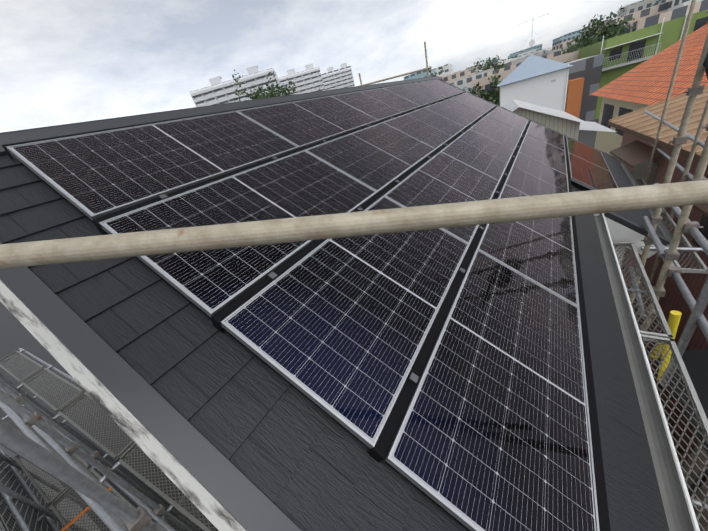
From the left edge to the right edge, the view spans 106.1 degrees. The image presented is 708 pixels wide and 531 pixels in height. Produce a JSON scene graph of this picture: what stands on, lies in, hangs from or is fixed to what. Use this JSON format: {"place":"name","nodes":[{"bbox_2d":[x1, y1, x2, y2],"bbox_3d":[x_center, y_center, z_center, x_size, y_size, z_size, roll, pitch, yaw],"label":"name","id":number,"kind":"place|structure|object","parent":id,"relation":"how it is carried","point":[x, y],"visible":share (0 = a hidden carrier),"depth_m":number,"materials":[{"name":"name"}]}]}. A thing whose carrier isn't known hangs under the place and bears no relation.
{"place":"outdoors","nodes":[
{"label":"outdoors","id":0,"kind":"place"},
{"bbox_2d":[0,445,99,530],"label":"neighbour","id":1,"kind":"structure","parent":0,"point":[9,452],"depth_m":7.53,"materials":[{"name":"grey metal"}]},
{"bbox_2d":[0,119,598,530],"bbox_3d":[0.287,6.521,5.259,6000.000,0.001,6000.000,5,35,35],"label":"ground","id":2,"kind":"structure","parent":0,"point":[15,334],"depth_m":13.19,"materials":[{"name":"concrete"}]},
{"bbox_2d":[0,348,218,530],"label":"scaffold gable","id":3,"kind":"structure","parent":2,"relation":"on","point":[39,441],"depth_m":2.97,"materials":[{"name":"grey metal"}]},
{"bbox_2d":[0,453,72,530],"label":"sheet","id":4,"kind":"object","parent":3,"relation":"attached to","point":[9,480],"visible":0.56,"depth_m":3.67,"materials":[{"name":"grey"}]},
{"bbox_2d":[232,70,285,101],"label":"tree","id":5,"kind":"object","parent":2,"relation":"on","point":[254,96],"visible":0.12,"depth_m":48.98,"materials":[{"name":"green plant"}]},
{"bbox_2d":[249,72,295,96],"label":"tree","id":6,"kind":"object","parent":2,"relation":"on","point":[280,93],"visible":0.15,"depth_m":53.09,"materials":[{"name":"green plant"}]},
{"bbox_2d":[190,63,354,106],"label":"apartment slabs","id":7,"kind":"structure","parent":2,"relation":"on","point":[310,78],"depth_m":147.52,"materials":[{"name":"grey concrete"}]},
{"bbox_2d":[0,77,668,530],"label":"roof","id":8,"kind":"structure","parent":2,"relation":"on","point":[298,459],"depth_m":0.99,"materials":[{"name":"stone"}]},
{"bbox_2d":[0,76,441,530],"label":"roof trims","id":9,"kind":"object","parent":8,"relation":"attached to","point":[211,482],"visible":0.65,"depth_m":0.87,"materials":[{"name":"grey metal"}]},
{"bbox_2d":[2,79,610,530],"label":"panel rails","id":10,"kind":"object","parent":8,"relation":"on","point":[382,447],"visible":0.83,"depth_m":1.29,"materials":[{"name":"black"}]},
{"bbox_2d":[7,79,599,530],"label":"solar panels","id":11,"kind":"object","parent":10,"relation":"on","point":[493,433],"visible":0.98,"depth_m":1.35,"materials":[{"name":"glass"}]},
{"bbox_2d":[594,213,699,530],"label":"gutter","id":12,"kind":"object","parent":8,"relation":"attached to","point":[678,507],"visible":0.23,"depth_m":1.44,"materials":[{"name":"white paint"}]},
{"bbox_2d":[462,69,500,105],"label":"tree","id":13,"kind":"object","parent":2,"relation":"on","point":[492,98],"visible":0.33,"depth_m":45.57,"materials":[{"name":"green plant"}]},
{"bbox_2d":[359,0,707,530],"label":"scaffolding","id":14,"kind":"object","parent":2,"relation":"on","point":[666,347],"visible":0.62,"depth_m":2.37,"materials":[{"name":"grey metal"}]},
{"bbox_2d":[0,180,707,268],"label":"pipe","id":15,"kind":"object","parent":14,"relation":"attached to","point":[210,237],"visible":1,"depth_m":0.52,"materials":[{"name":"beige metal"}]},
{"bbox_2d":[703,53,707,78],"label":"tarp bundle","id":16,"kind":"object","parent":14,"relation":"attached to","point":[705,64],"visible":1,"depth_m":2.08,"materials":[{"name":"black"}]},
{"bbox_2d":[404,0,707,100],"bbox_3d":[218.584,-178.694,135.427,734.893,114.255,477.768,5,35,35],"label":"distant city","id":17,"kind":"object","parent":2,"relation":"on","point":[646,13],"visible":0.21,"depth_m":83.00,"materials":[{"name":"concrete"}]},
{"bbox_2d":[426,66,443,80],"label":"tree","id":18,"kind":"object","parent":17,"relation":"on","point":[436,72],"visible":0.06,"depth_m":100.44,"materials":[{"name":"green plant"}]},
{"bbox_2d":[474,55,504,72],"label":"tree","id":19,"kind":"object","parent":17,"relation":"on","point":[488,64],"visible":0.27,"depth_m":109.63,"materials":[{"name":"green plant"}]},
{"bbox_2d":[559,5,634,54],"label":"tree","id":20,"kind":"object","parent":17,"relation":"on","point":[612,30],"visible":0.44,"depth_m":42.66,"materials":[{"name":"green plant"}]},
{"bbox_2d":[577,9,707,118],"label":"green building","id":21,"kind":"structure","parent":2,"relation":"on","point":[625,53],"depth_m":31.51,"materials":[{"name":"paint"}]},
{"bbox_2d":[653,349,707,530],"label":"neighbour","id":22,"kind":"structure","parent":2,"relation":"on","point":[695,363],"depth_m":3.54,"materials":[{"name":"beige"}]},
{"bbox_2d":[0,0,639,132],"label":"sky","id":23,"kind":"structure","parent":0,"point":[62,62],"materials":[{"name":"white"}]},
{"bbox_2d":[497,14,572,111],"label":"white house","id":24,"kind":"structure","parent":0,"point":[537,80],"depth_m":27.81,"materials":[{"name":"grey paint"}]},
{"bbox_2d":[502,99,615,140],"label":"canopy roof","id":25,"kind":"structure","parent":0,"point":[566,123],"depth_m":7.80,"materials":[{"name":"white metal"}]},
{"bbox_2d":[565,53,604,121],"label":"dark building","id":26,"kind":"structure","parent":0,"point":[584,77],"depth_m":30.96,"materials":[{"name":"paint"}]},
{"bbox_2d":[576,140,670,266],"bbox_3d":[3.899,0.882,6.661,3.491,6.496,3.975,5,35,35],"label":"roof extension","id":27,"kind":"object","parent":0,"point":[621,224],"visible":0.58,"depth_m":3.27,"materials":[{"name":"grey metal"}]},
{"bbox_2d":[571,180,589,190],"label":"panel rails","id":28,"kind":"object","parent":27,"relation":"on","point":[577,185],"depth_m":3.56,"materials":[{"name":"black metal"}]},
{"bbox_2d":[566,136,617,189],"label":"solar panels","id":29,"kind":"object","parent":28,"relation":"on","point":[589,168],"visible":0.98,"depth_m":4.17,"materials":[{"name":"glass"}]},
{"bbox_2d":[621,161,680,252],"bbox_3d":[4.724,-1.189,4.434,0.120,0.064,3.980,5,35,35],"label":"exterior gutter","id":30,"kind":"object","parent":27,"relation":"attached to","point":[665,231],"visible":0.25,"depth_m":3.88,"materials":[{"name":"white paint"}]},
{"bbox_2d":[590,21,707,158],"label":"orange roof house","id":31,"kind":"structure","parent":0,"point":[646,83],"depth_m":10.92,"materials":[{"name":"tile"}]},
{"bbox_2d":[608,86,707,467],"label":"maroon house","id":32,"kind":"structure","parent":0,"point":[633,152],"depth_m":5.33,"materials":[{"name":"painted concrete"},{"name":"clay roof tiles"}]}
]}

